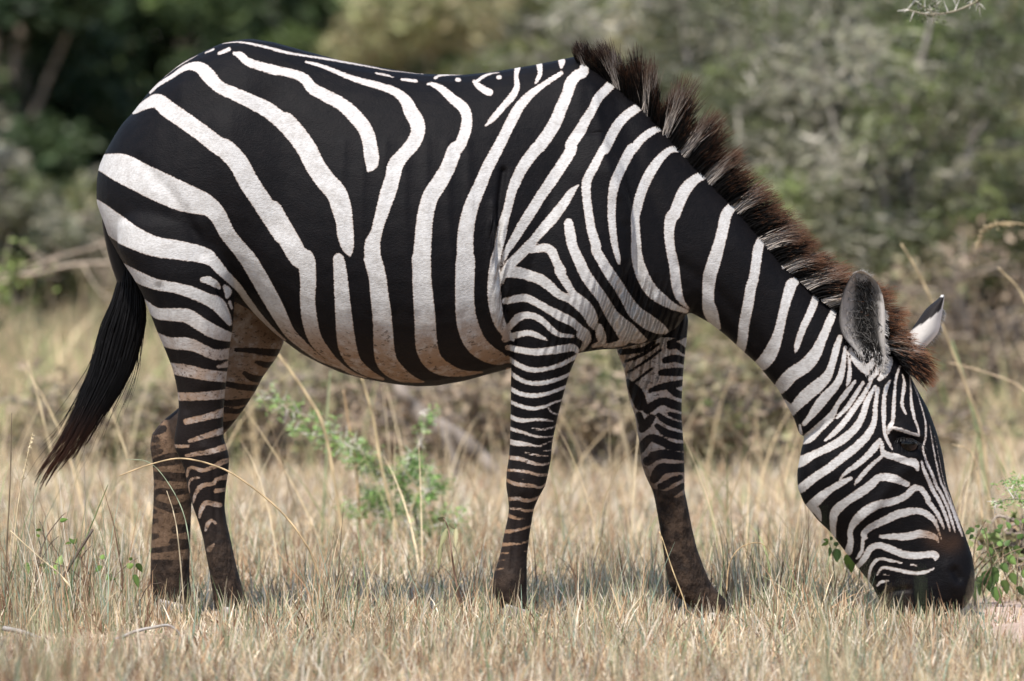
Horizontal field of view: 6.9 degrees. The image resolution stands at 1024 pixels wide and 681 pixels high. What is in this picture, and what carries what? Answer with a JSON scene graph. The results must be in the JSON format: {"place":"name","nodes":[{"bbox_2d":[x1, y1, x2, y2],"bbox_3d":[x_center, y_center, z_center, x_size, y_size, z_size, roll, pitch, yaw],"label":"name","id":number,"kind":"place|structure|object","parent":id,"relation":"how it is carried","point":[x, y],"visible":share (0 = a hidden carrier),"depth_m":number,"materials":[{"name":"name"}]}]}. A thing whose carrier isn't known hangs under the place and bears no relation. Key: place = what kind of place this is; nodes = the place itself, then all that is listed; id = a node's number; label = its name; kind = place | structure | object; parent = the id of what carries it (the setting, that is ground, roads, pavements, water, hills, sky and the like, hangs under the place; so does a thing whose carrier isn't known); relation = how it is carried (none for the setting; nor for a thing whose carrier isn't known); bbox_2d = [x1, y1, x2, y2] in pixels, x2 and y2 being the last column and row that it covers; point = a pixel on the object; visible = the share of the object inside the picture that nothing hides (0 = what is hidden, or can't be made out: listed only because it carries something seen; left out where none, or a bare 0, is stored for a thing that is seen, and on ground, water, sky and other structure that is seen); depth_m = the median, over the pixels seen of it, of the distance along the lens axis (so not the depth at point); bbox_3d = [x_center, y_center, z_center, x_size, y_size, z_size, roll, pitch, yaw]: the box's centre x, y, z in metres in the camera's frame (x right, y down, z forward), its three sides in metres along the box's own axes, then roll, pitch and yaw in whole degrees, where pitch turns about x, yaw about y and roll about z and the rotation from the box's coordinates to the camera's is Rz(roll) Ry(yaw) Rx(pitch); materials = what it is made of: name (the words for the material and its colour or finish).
{"place":"outdoors","nodes":[
{"label":"outdoors","id":0,"kind":"place"},
{"bbox_2d":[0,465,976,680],"bbox_3d":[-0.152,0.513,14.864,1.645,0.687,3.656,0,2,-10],"label":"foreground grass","id":1,"kind":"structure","parent":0,"point":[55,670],"depth_m":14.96,"materials":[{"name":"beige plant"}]},
{"bbox_2d":[0,81,1023,680],"bbox_3d":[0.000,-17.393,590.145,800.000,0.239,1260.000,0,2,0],"label":"ground","id":2,"kind":"structure","parent":0,"point":[994,615],"depth_m":20.81,"materials":[{"name":"beige plant"}]},
{"bbox_2d":[4,413,11,610],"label":"grass stalk","id":3,"kind":"object","parent":2,"relation":"on","point":[8,511],"depth_m":20.12,"materials":[{"name":"beige plant"}]},
{"bbox_2d":[9,434,34,601],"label":"grass stalk","id":4,"kind":"object","parent":2,"relation":"on","point":[30,443],"depth_m":20.32,"materials":[{"name":"beige plant"}]},
{"bbox_2d":[33,481,37,609],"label":"grass stalk","id":5,"kind":"object","parent":2,"relation":"on","point":[34,529],"depth_m":20.23,"materials":[{"name":"beige plant"}]},
{"bbox_2d":[27,361,60,542],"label":"grass stalk","id":6,"kind":"object","parent":2,"relation":"on","point":[55,474],"depth_m":23.22,"materials":[{"name":"beige plant"}]},
{"bbox_2d":[10,530,87,615],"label":"grass stalk","id":7,"kind":"object","parent":2,"relation":"on","point":[64,579],"depth_m":19.93,"materials":[{"name":"beige plant"}]},
{"bbox_2d":[0,234,108,322],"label":"bare branch","id":8,"kind":"object","parent":2,"relation":"on","point":[37,265],"visible":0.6,"depth_m":29.93,"materials":[{"name":"grey wood"}]},
{"bbox_2d":[0,233,110,311],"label":"bare branch","id":9,"kind":"object","parent":2,"relation":"on","point":[10,276],"visible":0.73,"depth_m":29.41,"materials":[{"name":"grey wood"}]},
{"bbox_2d":[0,103,111,357],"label":"bush","id":10,"kind":"object","parent":2,"relation":"on","point":[21,218],"visible":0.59,"depth_m":37.29,"materials":[{"name":"green plant"}]},
{"bbox_2d":[0,141,112,341],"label":"bush","id":11,"kind":"object","parent":2,"relation":"on","point":[87,182],"visible":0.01,"depth_m":41.51,"materials":[{"name":"green plant"}]},
{"bbox_2d":[18,189,112,352],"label":"dry shrub","id":12,"kind":"object","parent":2,"relation":"on","point":[85,215],"visible":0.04,"depth_m":38.40,"materials":[{"name":"brown plant"}]},
{"bbox_2d":[48,529,93,607],"bbox_3d":[-1.048,0.549,20.128,0.126,0.212,0.007,0,2,0],"label":"dead stick","id":13,"kind":"object","parent":2,"relation":"on","point":[82,545],"visible":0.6,"depth_m":20.12,"materials":[{"name":"beige plant"}]},
{"bbox_2d":[0,0,155,216],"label":"bush","id":14,"kind":"object","parent":2,"relation":"on","point":[64,146],"visible":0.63,"depth_m":45.24,"materials":[{"name":"green plant"}]},
{"bbox_2d":[0,512,160,613],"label":"leafy plant","id":15,"kind":"object","parent":2,"relation":"on","point":[138,567],"visible":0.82,"depth_m":20.15,"materials":[{"name":"green plant"}]},
{"bbox_2d":[6,236,160,364],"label":"dry shrub","id":16,"kind":"object","parent":2,"relation":"on","point":[110,278],"visible":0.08,"depth_m":37.30,"materials":[{"name":"brown plant"}]},
{"bbox_2d":[66,485,107,595],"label":"grass stalk","id":17,"kind":"object","parent":2,"relation":"on","point":[85,537],"depth_m":20.18,"materials":[{"name":"beige plant"}]},
{"bbox_2d":[2,624,179,638],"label":"fallen twig","id":18,"kind":"object","parent":2,"relation":"on","point":[125,636],"visible":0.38,"depth_m":19.57,"materials":[{"name":"grey wood"}]},
{"bbox_2d":[0,356,232,467],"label":"dry shrub","id":19,"kind":"object","parent":2,"relation":"on","point":[18,423],"visible":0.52,"depth_m":27.93,"materials":[{"name":"beige plant"}]},
{"bbox_2d":[110,408,134,544],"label":"grass stalk","id":20,"kind":"object","parent":2,"relation":"on","point":[131,482],"depth_m":23.02,"materials":[{"name":"beige plant"}]},
{"bbox_2d":[0,0,269,126],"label":"bush","id":21,"kind":"object","parent":2,"relation":"on","point":[147,26],"visible":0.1,"depth_m":47.02,"materials":[{"name":"green plant"}]},
{"bbox_2d":[125,459,195,608],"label":"grass stalk","id":22,"kind":"object","parent":2,"relation":"on","point":[186,527],"depth_m":20.09,"materials":[{"name":"beige plant"}]},
{"bbox_2d":[167,492,184,609],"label":"grass stalk","id":23,"kind":"object","parent":2,"relation":"on","point":[179,555],"depth_m":20.10,"materials":[{"name":"beige plant"}]},
{"bbox_2d":[120,458,329,603],"bbox_3d":[-0.671,0.453,20.041,0.502,0.356,0.032,0,2,1],"label":"grass stalk","id":24,"kind":"object","parent":2,"relation":"on","point":[290,522],"depth_m":20.03,"materials":[{"name":"beige plant"}]},
{"bbox_2d":[149,330,321,383],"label":"dry shrub","id":25,"kind":"object","parent":2,"relation":"on","point":[283,349],"visible":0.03,"depth_m":33.34,"materials":[{"name":"brown plant"}]},
{"bbox_2d":[97,356,412,470],"bbox_3d":[-0.849,0.254,27.849,0.934,0.419,0.828,-2,3,-44],"label":"dry shrub","id":26,"kind":"object","parent":2,"relation":"on","point":[246,426],"visible":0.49,"depth_m":27.78,"materials":[{"name":"brown plant"}]},
{"bbox_2d":[88,0,484,161],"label":"bush","id":27,"kind":"object","parent":2,"relation":"on","point":[299,24],"visible":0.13,"depth_m":45.91,"materials":[{"name":"green plant"}]},
{"bbox_2d":[278,354,345,543],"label":"grass stalk","id":28,"kind":"object","parent":2,"relation":"on","point":[328,449],"depth_m":22.81,"materials":[{"name":"beige plant"}]},
{"bbox_2d":[320,371,330,542],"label":"grass stalk","id":29,"kind":"object","parent":2,"relation":"on","point":[325,475],"depth_m":23.42,"materials":[{"name":"beige plant"}]},
{"bbox_2d":[343,390,361,537],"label":"grass stalk","id":30,"kind":"object","parent":2,"relation":"on","point":[358,498],"depth_m":23.12,"materials":[{"name":"beige plant"}]},
{"bbox_2d":[357,526,366,590],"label":"grass stalk","id":31,"kind":"object","parent":2,"relation":"on","point":[362,560],"depth_m":20.32,"materials":[{"name":"beige plant"}]},
{"bbox_2d":[253,381,473,542],"bbox_3d":[-0.404,0.360,23.137,0.601,0.497,0.236,0,2,0],"label":"thorn sapling","id":32,"kind":"object","parent":2,"relation":"on","point":[410,466],"visible":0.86,"depth_m":23.12,"materials":[{"name":"green plant"}]},
{"bbox_2d":[361,378,400,538],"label":"grass stalk","id":33,"kind":"object","parent":2,"relation":"on","point":[379,457],"depth_m":23.02,"materials":[{"name":"beige plant"}]},
{"bbox_2d":[257,350,507,461],"bbox_3d":[-0.476,0.190,28.258,1.120,0.488,0.905,0,2,0],"label":"dry shrub","id":34,"kind":"object","parent":2,"relation":"on","point":[322,378],"visible":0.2,"depth_m":28.08,"materials":[{"name":"brown plant"}]},
{"bbox_2d":[313,0,549,74],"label":"bush","id":35,"kind":"object","parent":2,"relation":"on","point":[406,31],"visible":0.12,"depth_m":43.75,"materials":[{"name":"green plant"}]},
{"bbox_2d":[390,383,505,483],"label":"dead branch","id":36,"kind":"object","parent":2,"relation":"on","point":[412,405],"visible":0.56,"depth_m":26.65,"materials":[{"name":"grey wood"}]},
{"bbox_2d":[437,517,465,613],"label":"wilted plant","id":37,"kind":"object","parent":2,"relation":"on","point":[446,532],"visible":0.94,"depth_m":20.30,"materials":[{"name":"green plant"}]},
{"bbox_2d":[333,371,588,476],"bbox_3d":[-0.150,0.268,27.430,0.851,0.422,0.684,0,2,0],"label":"dry shrub","id":38,"kind":"object","parent":2,"relation":"on","point":[475,404],"visible":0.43,"depth_m":27.33,"materials":[{"name":"brown plant"}]},
{"bbox_2d":[20,37,974,618],"bbox_3d":[-0.035,-0.014,20.410,2.285,1.431,0.611,0,2,0],"label":"zebra","id":39,"kind":"object","parent":2,"relation":"on","point":[536,229],"visible":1,"depth_m":20.25},
{"bbox_2d":[0,214,1023,579],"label":"tall dry grass","id":40,"kind":"structure","parent":2,"relation":"on","point":[76,350],"depth_m":25.93,"materials":[{"name":"beige plant"}]},
{"bbox_2d":[0,0,1023,182],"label":"woodland","id":41,"kind":"object","parent":2,"relation":"on","point":[2,75],"depth_m":57.30,"materials":[{"name":"green plant"}]},
{"bbox_2d":[422,349,616,465],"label":"dry shrub","id":42,"kind":"object","parent":2,"relation":"on","point":[506,371],"visible":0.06,"depth_m":27.93,"materials":[{"name":"brown plant"}]},
{"bbox_2d":[400,0,709,102],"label":"bush","id":43,"kind":"object","parent":2,"relation":"on","point":[627,29],"visible":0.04,"depth_m":45.02,"materials":[{"name":"green plant"}]},
{"bbox_2d":[484,352,741,474],"bbox_3d":[0.315,0.251,27.241,0.840,0.436,0.528,0,2,0],"label":"dry shrub","id":44,"kind":"object","parent":2,"relation":"on","point":[578,405],"visible":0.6,"depth_m":27.17,"materials":[{"name":"brown plant"}]},
{"bbox_2d":[449,0,865,353],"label":"thorn bush","id":45,"kind":"object","parent":2,"relation":"on","point":[728,42],"visible":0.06,"depth_m":35.35,"materials":[{"name":"green plant"}]},
{"bbox_2d":[659,531,687,613],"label":"grass stalk","id":46,"kind":"object","parent":2,"relation":"on","point":[674,574],"depth_m":20.38,"materials":[{"name":"beige plant"}]},
{"bbox_2d":[557,324,801,466],"bbox_3d":[0.518,0.210,27.612,0.808,0.529,0.713,1,2,28],"label":"dry shrub","id":47,"kind":"object","parent":2,"relation":"on","point":[614,362],"visible":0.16,"depth_m":27.57,"materials":[{"name":"brown plant"}]},
{"bbox_2d":[605,353,801,475],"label":"dry shrub","id":48,"kind":"object","parent":2,"relation":"on","point":[752,372],"visible":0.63,"depth_m":27.30,"materials":[{"name":"brown plant"}]},
{"bbox_2d":[687,314,773,403],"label":"dry shrub","id":49,"kind":"object","parent":2,"relation":"on","point":[719,334],"visible":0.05,"depth_m":32.33,"materials":[{"name":"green plant"}]},
{"bbox_2d":[623,0,955,213],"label":"thorn bush","id":50,"kind":"object","parent":2,"relation":"on","point":[753,138],"visible":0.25,"depth_m":32.74,"materials":[{"name":"green plant"}]},
{"bbox_2d":[570,0,1023,168],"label":"thorn bush","id":51,"kind":"object","parent":2,"relation":"on","point":[741,2],"visible":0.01,"depth_m":38.18,"materials":[{"name":"green plant"}]},
{"bbox_2d":[821,537,854,607],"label":"leafy plant","id":52,"kind":"object","parent":2,"relation":"on","point":[848,562],"visible":0.82,"depth_m":20.65,"materials":[{"name":"green plant"}]},
{"bbox_2d":[701,364,1023,466],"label":"dry shrub","id":53,"kind":"object","parent":2,"relation":"on","point":[962,415],"visible":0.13,"depth_m":28.12,"materials":[{"name":"brown plant"}]},
{"bbox_2d":[735,0,1023,339],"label":"thorn bush","id":54,"kind":"object","parent":2,"relation":"on","point":[860,226],"visible":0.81,"depth_m":31.70,"materials":[{"name":"green plant"}]},
{"bbox_2d":[824,0,1023,395],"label":"thorn bush","id":55,"kind":"object","parent":2,"relation":"on","point":[989,156],"visible":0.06,"depth_m":32.93,"materials":[{"name":"green plant"}]},
{"bbox_2d":[826,215,1023,427],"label":"dry shrub","id":56,"kind":"object","parent":2,"relation":"on","point":[961,327],"visible":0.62,"depth_m":30.87,"materials":[{"name":"brown plant"}]},
{"bbox_2d":[833,0,1023,322],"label":"thorn bush","id":57,"kind":"object","parent":2,"relation":"on","point":[1007,125],"depth_m":39.17,"materials":[{"name":"green plant"}]},
{"bbox_2d":[844,197,1017,363],"bbox_3d":[1.601,-0.280,35.329,1.541,1.056,1.320,0,2,0],"label":"dry shrub","id":58,"kind":"object","parent":2,"relation":"on","point":[945,352],"visible":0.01,"depth_m":35.29,"materials":[{"name":"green plant"}]},
{"bbox_2d":[899,0,984,23],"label":"thorn branch","id":59,"kind":"object","parent":2,"relation":"on","point":[932,10],"visible":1,"depth_m":21.56,"materials":[{"name":"grey plant"}]},
{"bbox_2d":[900,244,992,517],"bbox_3d":[1.213,0.113,23.807,0.260,0.768,0.024,0,2,-3],"label":"grass stalk","id":60,"kind":"object","parent":2,"relation":"on","point":[971,401],"depth_m":23.80,"materials":[{"name":"beige plant"}]},
{"bbox_2d":[952,444,983,524],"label":"grass stalk","id":61,"kind":"object","parent":2,"relation":"on","point":[981,507],"depth_m":22.42,"materials":[{"name":"beige plant"}]},
{"bbox_2d":[951,340,987,505],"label":"grass stalk","id":62,"kind":"object","parent":2,"relation":"on","point":[980,456],"depth_m":24.93,"materials":[{"name":"beige plant"}]},
{"bbox_2d":[926,198,1023,411],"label":"dry shrub","id":63,"kind":"object","parent":2,"relation":"on","point":[987,302],"visible":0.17,"depth_m":32.35,"materials":[{"name":"brown plant"}]},
{"bbox_2d":[949,362,1023,390],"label":"grass stalk","id":64,"kind":"object","parent":2,"relation":"on","point":[990,374],"depth_m":23.41,"materials":[{"name":"beige plant"}]},
{"bbox_2d":[965,519,1023,607],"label":"leafy plant","id":65,"kind":"object","parent":2,"relation":"on","point":[988,578],"visible":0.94,"depth_m":20.73,"materials":[{"name":"green plant"}]},
{"bbox_2d":[975,220,1023,247],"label":"grass stalk","id":66,"kind":"object","parent":2,"relation":"on","point":[990,226],"depth_m":23.59,"materials":[{"name":"beige plant"}]},
{"bbox_2d":[987,467,1023,514],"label":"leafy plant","id":67,"kind":"object","parent":2,"relation":"on","point":[1016,493],"visible":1,"depth_m":20.85,"materials":[{"name":"green plant"}]},
{"bbox_2d":[998,267,1023,299],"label":"grass stalk","id":68,"kind":"object","parent":2,"relation":"on","point":[1013,282],"depth_m":23.20,"materials":[{"name":"beige plant"}]},
{"bbox_2d":[726,542,776,593],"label":"grass stalk","id":69,"kind":"object","parent":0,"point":[733,556],"depth_m":20.54,"materials":[{"name":"beige plant"}]},
{"bbox_2d":[969,509,1023,582],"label":"shrub","id":70,"kind":"object","parent":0,"point":[1011,534],"visible":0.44,"depth_m":21.69,"materials":[{"name":"green plant"}]}
]}

